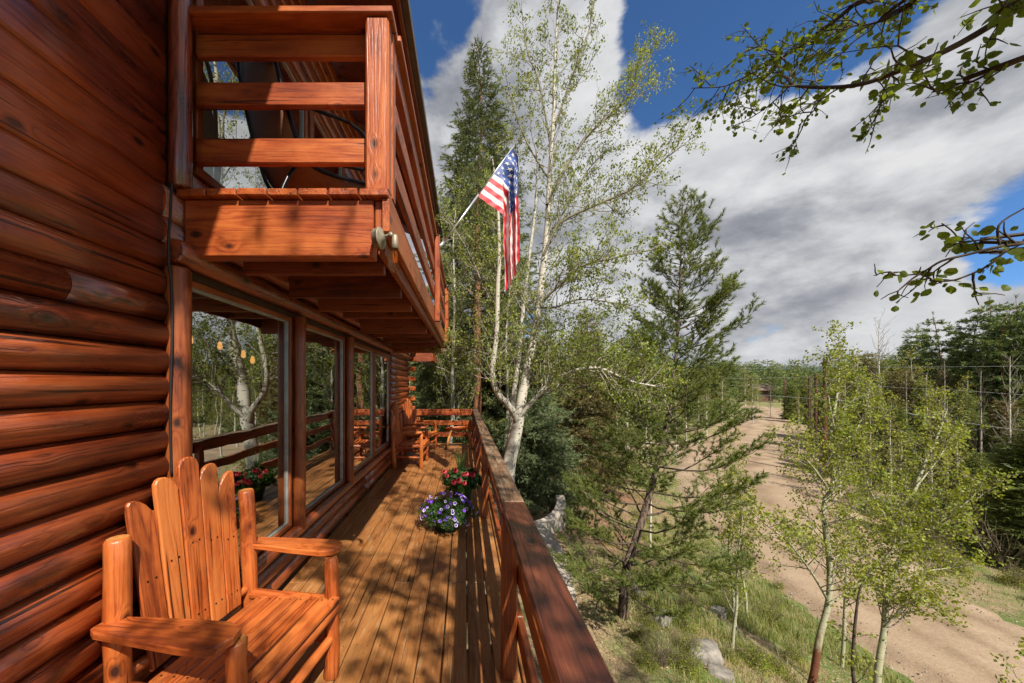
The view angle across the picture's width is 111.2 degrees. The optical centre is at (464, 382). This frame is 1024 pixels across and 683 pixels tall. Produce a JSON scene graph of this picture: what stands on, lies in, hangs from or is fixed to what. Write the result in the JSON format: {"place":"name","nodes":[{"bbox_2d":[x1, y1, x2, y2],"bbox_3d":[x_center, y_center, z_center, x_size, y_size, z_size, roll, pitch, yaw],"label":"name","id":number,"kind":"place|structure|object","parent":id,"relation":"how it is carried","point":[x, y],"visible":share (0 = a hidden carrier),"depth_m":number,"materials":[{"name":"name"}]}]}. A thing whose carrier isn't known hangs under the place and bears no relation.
{"place":"outdoors","nodes":[
{"label":"outdoors","id":0,"kind":"place"},
{"bbox_2d":[574,437,769,460],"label":"side road","id":1,"kind":"structure","parent":0,"point":[765,455],"depth_m":35.03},
{"bbox_2d":[405,0,1023,367],"label":"sky","id":2,"kind":"structure","parent":0,"point":[809,239],"materials":[{"name":"white"}]},
{"bbox_2d":[527,498,913,682],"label":"bank grass","id":3,"kind":"structure","parent":0,"point":[753,623],"depth_m":8.20,"materials":[{"name":"plant"}]},
{"bbox_2d":[419,395,1023,682],"bbox_3d":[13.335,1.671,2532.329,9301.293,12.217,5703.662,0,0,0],"label":"ground","id":4,"kind":"structure","parent":0,"point":[995,599],"depth_m":8.76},
{"bbox_2d":[0,0,443,682],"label":"log house","id":5,"kind":"structure","parent":4,"relation":"on","point":[282,402],"depth_m":1.56,"materials":[{"name":"wood"}]},
{"bbox_2d":[167,182,173,475],"bbox_3d":[-1.453,-0.267,1.722,0.020,1.456,0.027,0,0,0],"label":"power cable","id":6,"kind":"object","parent":5,"relation":"attached to","point":[172,326],"visible":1,"depth_m":1.72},
{"bbox_2d":[192,280,291,569],"bbox_3d":[-1.531,0.338,2.417,0.099,1.796,1.166,0,0,0],"label":"window","id":7,"kind":"structure","parent":5,"relation":"in","point":[242,349],"depth_m":2.41,"materials":[{"name":"clear glass"}]},
{"bbox_2d":[192,0,307,190],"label":"window","id":8,"kind":"structure","parent":5,"relation":"in","point":[207,124],"depth_m":2.19,"materials":[{"name":"clear glass"}]},
{"bbox_2d":[177,188,444,352],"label":"balcony","id":9,"kind":"structure","parent":5,"relation":"attached to","point":[313,243],"depth_m":1.82,"materials":[{"name":"brown wood"}]},
{"bbox_2d":[236,61,365,190],"bbox_3d":[-1.067,-1.555,2.294,0.624,1.118,0.690,0,0,40],"label":"sling chair","id":10,"kind":"object","parent":9,"relation":"on","point":[269,124],"visible":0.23,"depth_m":2.16,"materials":[{"name":"fabric"}]},
{"bbox_2d":[189,6,447,342],"bbox_3d":[-0.894,-1.374,4.391,1.152,1.148,5.197,0,0,0],"label":"balcony railing","id":11,"kind":"object","parent":9,"relation":"attached to","point":[382,94],"visible":0.92,"depth_m":1.90,"materials":[{"name":"brown wood"}]},
{"bbox_2d":[440,145,519,291],"bbox_3d":[0.184,-2.146,4.581,1.109,1.983,0.149,0,0,0],"label":"flag","id":12,"kind":"object","parent":11,"relation":"attached to","point":[498,191],"visible":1,"depth_m":4.58,"materials":[{"name":"fabric"}]},
{"bbox_2d":[371,227,398,269],"bbox_3d":[-0.390,-0.680,1.784,0.147,0.239,0.110,0,0,12],"label":"wall light","id":13,"kind":"object","parent":9,"relation":"attached to","point":[378,237],"visible":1,"depth_m":1.76,"materials":[{"name":"paint"}]},
{"bbox_2d":[292,320,344,520],"bbox_3d":[-1.531,0.338,3.720,0.099,1.796,1.221,0,0,0],"label":"window","id":14,"kind":"structure","parent":5,"relation":"in","point":[325,350],"depth_m":3.74,"materials":[{"name":"clear glass"}]},
{"bbox_2d":[314,112,344,180],"bbox_3d":[-1.531,-1.880,3.850,0.099,1.721,0.941,0,0,0],"label":"window","id":15,"kind":"structure","parent":5,"relation":"in","point":[320,130],"depth_m":3.69,"materials":[{"name":"brown glass"}]},
{"bbox_2d":[354,342,373,473],"bbox_3d":[-1.531,0.338,5.079,0.099,1.796,1.281,0,0,0],"label":"window","id":16,"kind":"structure","parent":5,"relation":"in","point":[363,355],"depth_m":5.22,"materials":[{"name":"clear glass"}]},
{"bbox_2d":[374,349,389,457],"bbox_3d":[-1.531,0.338,6.345,0.099,1.796,1.211,0,0,0],"label":"window","id":17,"kind":"structure","parent":5,"relation":"in","point":[381,360],"depth_m":6.35,"materials":[{"name":"clear glass"}]},
{"bbox_2d":[280,443,525,682],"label":"deck","id":18,"kind":"structure","parent":4,"relation":"on","point":[384,633],"depth_m":2.83,"materials":[{"name":"brown wood"}]},
{"bbox_2d":[88,457,341,682],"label":"log chair","id":19,"kind":"object","parent":18,"relation":"on","point":[175,555],"visible":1,"depth_m":1.66,"materials":[{"name":"brown wood"}]},
{"bbox_2d":[386,401,428,468],"bbox_3d":[-1.121,1.018,7.123,0.722,1.287,0.940,0,0,3],"label":"log chair","id":20,"kind":"object","parent":18,"relation":"on","point":[397,427],"visible":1,"depth_m":6.91,"materials":[{"name":"brown wood"}]},
{"bbox_2d":[402,398,437,453],"bbox_3d":[-1.088,1.018,8.464,0.724,1.287,0.940,0,0,14],"label":"log chair","id":21,"kind":"object","parent":18,"relation":"on","point":[409,415],"visible":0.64,"depth_m":8.48,"materials":[{"name":"brown wood"}]},
{"bbox_2d":[417,409,471,438],"bbox_3d":[-0.540,1.187,9.527,1.519,0.942,0.145,0,0,0],"label":"end railing","id":22,"kind":"object","parent":18,"relation":"on","point":[447,412],"visible":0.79,"depth_m":9.46,"materials":[{"name":"brown wood"}]},
{"bbox_2d":[415,492,479,532],"bbox_3d":[-0.190,1.457,3.976,0.651,0.406,0.687,0,0,-32],"label":"petunia pot","id":23,"kind":"object","parent":18,"relation":"on","point":[447,515],"visible":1,"depth_m":3.85,"materials":[{"name":"plastic"}]},
{"bbox_2d":[445,425,472,448],"bbox_3d":[-0.132,1.385,8.951,0.744,0.569,0.387,0,0,0],"label":"log bench","id":24,"kind":"object","parent":18,"relation":"on","point":[458,428],"visible":0.96,"depth_m":8.83,"materials":[{"name":"brown wood"}]},
{"bbox_2d":[440,450,480,502],"bbox_3d":[-0.041,1.273,4.927,0.586,0.774,0.621,0,0,38],"label":"geranium pot","id":25,"kind":"object","parent":18,"relation":"on","point":[461,479],"visible":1,"depth_m":4.79,"materials":[{"name":"plastic"}]},
{"bbox_2d":[472,409,614,682],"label":"deck railing","id":26,"kind":"object","parent":18,"relation":"on","point":[566,648],"visible":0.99,"depth_m":1.58,"materials":[{"name":"brown wood"}]},
{"bbox_2d":[410,310,468,442],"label":"spruce tree","id":27,"kind":"object","parent":4,"relation":"on","point":[431,397],"visible":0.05,"depth_m":19.05,"materials":[{"name":"green plant"}]},
{"bbox_2d":[422,177,488,442],"bbox_3d":[-0.520,-1.218,11.199,2.642,10.584,2.060,0,0,11],"label":"aspen tree","id":28,"kind":"object","parent":4,"relation":"on","point":[452,380],"visible":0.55,"depth_m":11.15,"materials":[{"name":"green plant"}]},
{"bbox_2d":[440,154,512,446],"bbox_3d":[0.365,-1.780,11.501,2.408,11.734,2.855,0,0,41],"label":"pine tree","id":29,"kind":"object","parent":4,"relation":"on","point":[477,403],"visible":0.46,"depth_m":11.40,"materials":[{"name":"green plant"}]},
{"bbox_2d":[407,34,578,488],"bbox_3d":[0.560,-5.048,14.326,7.421,18.486,7.884,0,0,0],"label":"spruce tree","id":30,"kind":"object","parent":4,"relation":"on","point":[463,149],"visible":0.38,"depth_m":13.45,"materials":[{"name":"green plant"}]},
{"bbox_2d":[481,201,532,458],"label":"aspen tree","id":31,"kind":"object","parent":4,"relation":"on","point":[507,388],"visible":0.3,"depth_m":11.74,"materials":[{"name":"green plant"}]},
{"bbox_2d":[503,134,546,446],"bbox_3d":[1.480,-1.118,8.709,1.132,10.274,0.971,0,0,0],"label":"aspen tree","id":32,"kind":"object","parent":4,"relation":"on","point":[514,388],"visible":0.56,"depth_m":8.59,"materials":[{"name":"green plant"}]},
{"bbox_2d":[487,342,597,529],"bbox_3d":[2.169,1.706,12.450,5.444,6.679,5.309,0,0,0],"label":"blue spruce","id":33,"kind":"object","parent":4,"relation":"on","point":[546,444],"visible":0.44,"depth_m":11.71,"materials":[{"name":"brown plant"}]},
{"bbox_2d":[534,495,565,533],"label":"curved wall","id":34,"kind":"structure","parent":4,"relation":"on","point":[551,519],"depth_m":9.59,"materials":[{"name":"stone"}]},
{"bbox_2d":[535,521,577,607],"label":"retaining wall","id":35,"kind":"structure","parent":4,"relation":"on","point":[549,538],"depth_m":7.28,"materials":[{"name":"stone"}]},
{"bbox_2d":[421,0,708,526],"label":"aspen tree","id":36,"kind":"object","parent":4,"relation":"on","point":[586,369],"visible":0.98,"depth_m":6.32,"materials":[{"name":"green plant"}]},
{"bbox_2d":[552,312,647,493],"bbox_3d":[7.449,1.069,20.872,6.344,10.976,6.314,0,0,0],"label":"spruce tree","id":37,"kind":"object","parent":4,"relation":"on","point":[579,404],"visible":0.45,"depth_m":19.65,"materials":[{"name":"green plant"}]},
{"bbox_2d":[627,617,656,649],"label":"leafy shoot","id":38,"kind":"object","parent":4,"relation":"on","point":[639,632],"visible":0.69,"depth_m":5.45,"materials":[{"name":"green plant"}]},
{"bbox_2d":[631,600,659,631],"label":"leafy shoot","id":39,"kind":"object","parent":4,"relation":"on","point":[644,616],"visible":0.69,"depth_m":5.93,"materials":[{"name":"green plant"}]},
{"bbox_2d":[631,638,661,677],"bbox_3d":[2.560,3.832,4.892,0.420,0.410,0.431,0,0,1],"label":"leafy shoot","id":40,"kind":"object","parent":4,"relation":"on","point":[646,661],"visible":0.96,"depth_m":4.88,"materials":[{"name":"green plant"}]},
{"bbox_2d":[622,325,674,441],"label":"conifer","id":41,"kind":"object","parent":4,"relation":"on","point":[638,427],"visible":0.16,"depth_m":42.84,"materials":[{"name":"green plant"}]},
{"bbox_2d":[631,382,688,550],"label":"aspen sapling","id":42,"kind":"object","parent":4,"relation":"on","point":[650,526],"visible":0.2,"depth_m":11.03,"materials":[{"name":"green plant"}]},
{"bbox_2d":[637,613,686,667],"bbox_3d":[2.825,3.736,5.037,0.663,0.717,0.729,0,0,9],"label":"shrub","id":43,"kind":"object","parent":4,"relation":"on","point":[662,652],"visible":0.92,"depth_m":4.98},
{"bbox_2d":[548,184,776,621],"bbox_3d":[3.292,0.054,6.150,4.172,8.266,3.611,0,0,0],"label":"pine tree","id":44,"kind":"object","parent":4,"relation":"on","point":[716,299],"visible":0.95,"depth_m":6.14,"materials":[{"name":"green plant"}]},
{"bbox_2d":[664,630,709,682],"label":"leafy shoot","id":45,"kind":"object","parent":4,"relation":"on","point":[681,659],"visible":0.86,"depth_m":4.97,"materials":[{"name":"green plant"}]},
{"bbox_2d":[669,620,705,662],"bbox_3d":[3.568,4.086,5.560,0.549,0.536,0.564,0,0,-7],"label":"leafy shoot","id":46,"kind":"object","parent":4,"relation":"on","point":[681,644],"visible":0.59,"depth_m":5.54,"materials":[{"name":"green plant"}]},
{"bbox_2d":[672,600,702,638],"bbox_3d":[3.924,4.165,6.202,0.554,0.560,0.581,0,0,27],"label":"leafy shoot","id":47,"kind":"object","parent":4,"relation":"on","point":[688,623],"visible":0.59,"depth_m":6.13,"materials":[{"name":"green plant"}]},
{"bbox_2d":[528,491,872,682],"bbox_3d":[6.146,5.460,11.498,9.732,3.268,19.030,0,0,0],"label":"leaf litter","id":48,"kind":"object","parent":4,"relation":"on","point":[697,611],"visible":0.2,"depth_m":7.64,"materials":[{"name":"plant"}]},
{"bbox_2d":[684,638,723,665],"bbox_3d":[3.804,4.328,5.545,0.561,0.334,0.363,0,0,-5],"label":"boulder","id":49,"kind":"object","parent":4,"relation":"on","point":[712,654],"visible":0.48,"depth_m":5.41,"materials":[{"name":"stone"}]},
{"bbox_2d":[528,503,883,682],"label":"fallen twigs","id":50,"kind":"object","parent":4,"relation":"on","point":[698,611],"visible":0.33,"depth_m":7.45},
{"bbox_2d":[707,356,732,417],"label":"conifer","id":51,"kind":"object","parent":4,"relation":"on","point":[715,388],"visible":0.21,"depth_m":61.02,"materials":[{"name":"green plant"}]},
{"bbox_2d":[706,663,734,682],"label":"boulder","id":52,"kind":"object","parent":4,"relation":"on","point":[722,673],"visible":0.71,"depth_m":5.11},
{"bbox_2d":[704,428,760,633],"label":"aspen sapling","id":53,"kind":"object","parent":4,"relation":"on","point":[728,516],"visible":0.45,"depth_m":7.14,"materials":[{"name":"green plant"}]},
{"bbox_2d":[705,465,769,650],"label":"aspen sapling","id":54,"kind":"object","parent":4,"relation":"on","point":[743,590],"visible":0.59,"depth_m":6.09,"materials":[{"name":"green plant"}]},
{"bbox_2d":[714,444,772,614],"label":"aspen sapling","id":55,"kind":"object","parent":4,"relation":"on","point":[741,573],"visible":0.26,"depth_m":9.38,"materials":[{"name":"green plant"}]},
{"bbox_2d":[736,362,762,401],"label":"horizon pine","id":56,"kind":"object","parent":4,"relation":"on","point":[752,374],"visible":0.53,"depth_m":127.75,"materials":[{"name":"green plant"}]},
{"bbox_2d":[730,627,775,677],"bbox_3d":[4.915,4.580,5.954,0.630,0.599,0.614,0,0,20],"label":"shrub","id":57,"kind":"object","parent":4,"relation":"on","point":[755,655],"visible":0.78,"depth_m":5.89,"materials":[{"name":"green plant"}]},
{"bbox_2d":[752,596,786,632],"bbox_3d":[8.233,6.200,9.436,0.840,0.820,0.862,0,0,31],"label":"shrub","id":58,"kind":"object","parent":4,"relation":"on","point":[769,613],"visible":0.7,"depth_m":9.40,"materials":[{"name":"green plant"}]},
{"bbox_2d":[756,646,794,681],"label":"leafy shoot","id":59,"kind":"object","parent":4,"relation":"on","point":[779,668],"visible":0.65,"depth_m":6.09,"materials":[{"name":"green plant"}]},
{"bbox_2d":[767,364,789,401],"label":"horizon pine","id":60,"kind":"object","parent":4,"relation":"on","point":[776,391],"visible":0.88,"depth_m":125.82,"materials":[{"name":"green plant"}]},
{"bbox_2d":[779,380,797,419],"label":"young conifer","id":61,"kind":"object","parent":4,"relation":"on","point":[787,402],"visible":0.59,"depth_m":65.83,"materials":[{"name":"green plant"}]},
{"bbox_2d":[781,634,809,668],"bbox_3d":[7.134,5.811,7.536,0.531,0.524,0.541,0,0,44],"label":"shrub","id":62,"kind":"object","parent":4,"relation":"on","point":[790,651],"visible":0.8,"depth_m":7.53,"materials":[{"name":"green plant"}]},
{"bbox_2d":[790,379,813,423],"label":"young conifer","id":63,"kind":"object","parent":4,"relation":"on","point":[803,398],"visible":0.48,"depth_m":59.64,"materials":[{"name":"green plant"}]},
{"bbox_2d":[585,434,1023,682],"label":"verge grass","id":64,"kind":"structure","parent":4,"relation":"on","point":[793,617],"depth_m":11.67,"materials":[{"name":"plant"}]},
{"bbox_2d":[715,320,934,682],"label":"aspen sapling","id":65,"kind":"object","parent":4,"relation":"on","point":[831,447],"visible":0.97,"depth_m":6.02,"materials":[{"name":"green plant"}]},
{"bbox_2d":[654,0,1023,311],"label":"aspen tree","id":66,"kind":"object","parent":4,"relation":"on","point":[1006,10],"visible":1,"depth_m":1.74,"materials":[{"name":"green plant"}]},
{"bbox_2d":[812,453,880,666],"bbox_3d":[9.012,4.176,8.292,1.227,5.241,1.135,0,0,0],"label":"aspen sapling","id":67,"kind":"object","parent":4,"relation":"on","point":[843,645],"visible":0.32,"depth_m":8.18,"materials":[{"name":"green plant"}]},
{"bbox_2d":[839,350,867,422],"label":"leafing aspen","id":68,"kind":"object","parent":4,"relation":"on","point":[857,364],"visible":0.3,"depth_m":30.02,"materials":[{"name":"green plant"}]},
{"bbox_2d":[826,558,882,682],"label":"aspen sapling","id":69,"kind":"object","parent":4,"relation":"on","point":[854,633],"visible":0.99,"depth_m":5.32,"materials":[{"name":"green plant"}]},
{"bbox_2d":[838,388,895,483],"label":"young conifer","id":70,"kind":"object","parent":4,"relation":"on","point":[859,418],"visible":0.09,"depth_m":24.89,"materials":[{"name":"green plant"}]},
{"bbox_2d":[849,350,890,397],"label":"young conifer","id":71,"kind":"object","parent":4,"relation":"on","point":[871,365],"visible":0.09,"depth_m":37.64,"materials":[{"name":"green plant"}]},
{"bbox_2d":[852,434,889,509],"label":"leafing aspen","id":72,"kind":"object","parent":4,"relation":"on","point":[875,452],"visible":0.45,"depth_m":18.95,"materials":[{"name":"green plant"}]},
{"bbox_2d":[860,308,895,428],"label":"bare aspen","id":73,"kind":"object","parent":4,"relation":"on","point":[878,360],"visible":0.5,"depth_m":31.93,"materials":[{"name":"green plant"}]},
{"bbox_2d":[871,355,906,403],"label":"young conifer","id":74,"kind":"object","parent":4,"relation":"on","point":[894,365],"visible":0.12,"depth_m":32.82,"materials":[{"name":"green plant"}]},
{"bbox_2d":[872,391,910,499],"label":"leafing aspen","id":75,"kind":"object","parent":4,"relation":"on","point":[890,427],"visible":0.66,"depth_m":20.95,"materials":[{"name":"green plant"}]},
{"bbox_2d":[862,403,926,493],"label":"young conifer","id":76,"kind":"object","parent":4,"relation":"on","point":[900,418],"visible":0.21,"depth_m":22.71,"materials":[{"name":"green plant"}]},
{"bbox_2d":[873,366,921,459],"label":"young conifer","id":77,"kind":"object","parent":4,"relation":"on","point":[893,382],"visible":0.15,"depth_m":27.74,"materials":[{"name":"green plant"}]},
{"bbox_2d":[881,429,927,504],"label":"leafing aspen","id":78,"kind":"object","parent":4,"relation":"on","point":[900,463],"visible":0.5,"depth_m":17.99,"materials":[{"name":"green plant"}]},
{"bbox_2d":[890,342,939,406],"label":"leafing aspen","id":79,"kind":"object","parent":4,"relation":"on","point":[909,357],"visible":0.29,"depth_m":30.02,"materials":[{"name":"green plant"}]},
{"bbox_2d":[894,323,945,405],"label":"pine tree","id":80,"kind":"object","parent":4,"relation":"on","point":[911,343],"visible":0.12,"depth_m":35.90,"materials":[{"name":"green plant"}]},
{"bbox_2d":[822,386,1022,682],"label":"aspen sapling","id":81,"kind":"object","parent":4,"relation":"on","point":[919,599],"visible":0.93,"depth_m":5.81,"materials":[{"name":"green plant"}]},
{"bbox_2d":[897,375,951,463],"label":"young conifer","id":82,"kind":"object","parent":4,"relation":"on","point":[915,397],"visible":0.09,"depth_m":26.93,"materials":[{"name":"green plant"}]},
{"bbox_2d":[907,362,949,446],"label":"leafing aspen","id":83,"kind":"object","parent":4,"relation":"on","point":[923,383],"visible":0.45,"depth_m":25.03,"materials":[{"name":"green plant"}]},
{"bbox_2d":[904,433,957,522],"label":"leafing aspen","id":84,"kind":"object","parent":4,"relation":"on","point":[932,476],"visible":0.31,"depth_m":16.97,"materials":[{"name":"green plant"}]},
{"bbox_2d":[904,312,963,400],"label":"pine tree","id":85,"kind":"object","parent":4,"relation":"on","point":[929,353],"visible":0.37,"depth_m":32.85,"materials":[{"name":"green plant"}]},
{"bbox_2d":[897,488,974,544],"bbox_3d":[22.211,6.119,16.438,2.372,2.339,2.417,0,0,5],"label":"green bush","id":86,"kind":"object","parent":4,"relation":"on","point":[933,520],"visible":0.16,"depth_m":16.32,"materials":[{"name":"green plant"}]},
{"bbox_2d":[914,407,964,488],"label":"young conifer","id":87,"kind":"object","parent":4,"relation":"on","point":[928,432],"visible":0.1,"depth_m":24.03,"materials":[{"name":"green plant"}]},
{"bbox_2d":[922,385,971,492],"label":"leafing aspen","id":88,"kind":"object","parent":4,"relation":"on","point":[949,410],"visible":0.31,"depth_m":21.97,"materials":[{"name":"green plant"}]},
{"bbox_2d":[927,371,976,422],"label":"young conifer","id":89,"kind":"object","parent":4,"relation":"on","point":[954,381],"visible":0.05,"depth_m":29.79,"materials":[{"name":"green plant"}]},
{"bbox_2d":[927,416,983,524],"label":"leafing aspen","id":90,"kind":"object","parent":4,"relation":"on","point":[958,455],"visible":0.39,"depth_m":16.99,"materials":[{"name":"green plant"}]},
{"bbox_2d":[941,451,991,525],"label":"young conifer","id":91,"kind":"object","parent":4,"relation":"on","point":[981,466],"visible":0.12,"depth_m":17.44,"materials":[{"name":"green plant"}]},
{"bbox_2d":[945,386,988,453],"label":"young conifer","id":92,"kind":"object","parent":4,"relation":"on","point":[957,397],"visible":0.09,"depth_m":25.84,"materials":[{"name":"green plant"}]},
{"bbox_2d":[935,407,1000,494],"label":"young conifer","id":93,"kind":"object","parent":4,"relation":"on","point":[985,441],"visible":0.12,"depth_m":21.82,"materials":[{"name":"green plant"}]},
{"bbox_2d":[939,304,997,402],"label":"pine tree","id":94,"kind":"object","parent":4,"relation":"on","point":[954,362],"visible":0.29,"depth_m":30.29,"materials":[{"name":"green plant"}]},
{"bbox_2d":[956,458,1002,540],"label":"young conifer","id":95,"kind":"object","parent":4,"relation":"on","point":[978,501],"visible":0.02,"depth_m":15.76,"materials":[{"name":"green plant"}]},
{"bbox_2d":[943,506,1023,568],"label":"willow bush","id":96,"kind":"object","parent":4,"relation":"on","point":[997,545],"visible":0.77,"depth_m":13.19,"materials":[{"name":"plant"}]},
{"bbox_2d":[948,297,1022,421],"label":"pine tree","id":97,"kind":"object","parent":4,"relation":"on","point":[960,370],"visible":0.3,"depth_m":28.95,"materials":[{"name":"green plant"}]},
{"bbox_2d":[965,361,1006,469],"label":"bare aspen","id":98,"kind":"object","parent":4,"relation":"on","point":[981,418],"visible":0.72,"depth_m":20.96,"materials":[{"name":"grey plant"}]},
{"bbox_2d":[953,433,1023,574],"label":"young conifer","id":99,"kind":"object","parent":4,"relation":"on","point":[989,513],"visible":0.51,"depth_m":13.53,"materials":[{"name":"green plant"}]},
{"bbox_2d":[961,413,1023,567],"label":"young conifer","id":100,"kind":"object","parent":4,"relation":"on","point":[1012,529],"visible":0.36,"depth_m":13.23,"materials":[{"name":"green plant"}]},
{"bbox_2d":[962,302,1023,425],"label":"pine tree","id":101,"kind":"object","parent":4,"relation":"on","point":[985,339],"visible":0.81,"depth_m":27.09,"materials":[{"name":"green plant"}]},
{"bbox_2d":[973,396,1023,458],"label":"young conifer","id":102,"kind":"object","parent":4,"relation":"on","point":[1002,410],"visible":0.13,"depth_m":21.92,"materials":[{"name":"green plant"}]},
{"bbox_2d":[980,342,1023,460],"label":"bare aspen","id":103,"kind":"object","parent":4,"relation":"on","point":[1009,411],"visible":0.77,"depth_m":18.98,"materials":[{"name":"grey plant"}]},
{"bbox_2d":[980,293,1023,422],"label":"pine tree","id":104,"kind":"object","parent":4,"relation":"on","point":[1020,372],"visible":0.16,"depth_m":28.03,"materials":[{"name":"green plant"}]},
{"bbox_2d":[990,636,1023,682],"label":"aspen sapling","id":105,"kind":"object","parent":4,"relation":"on","point":[1021,653],"visible":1,"depth_m":4.17,"materials":[{"name":"green plant"}]},
{"bbox_2d":[991,556,1023,589],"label":"verge shrub","id":106,"kind":"object","parent":4,"relation":"on","point":[1014,577],"visible":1,"depth_m":11.94,"materials":[{"name":"green plant"}]},
{"bbox_2d":[997,301,1023,409],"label":"pine tree","id":107,"kind":"object","parent":4,"relation":"on","point":[1020,337],"visible":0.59,"depth_m":26.45,"materials":[{"name":"green plant"}]},
{"bbox_2d":[667,405,1023,682],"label":"dirt road","id":108,"kind":"structure","parent":0,"point":[967,656],"depth_m":11.10,"materials":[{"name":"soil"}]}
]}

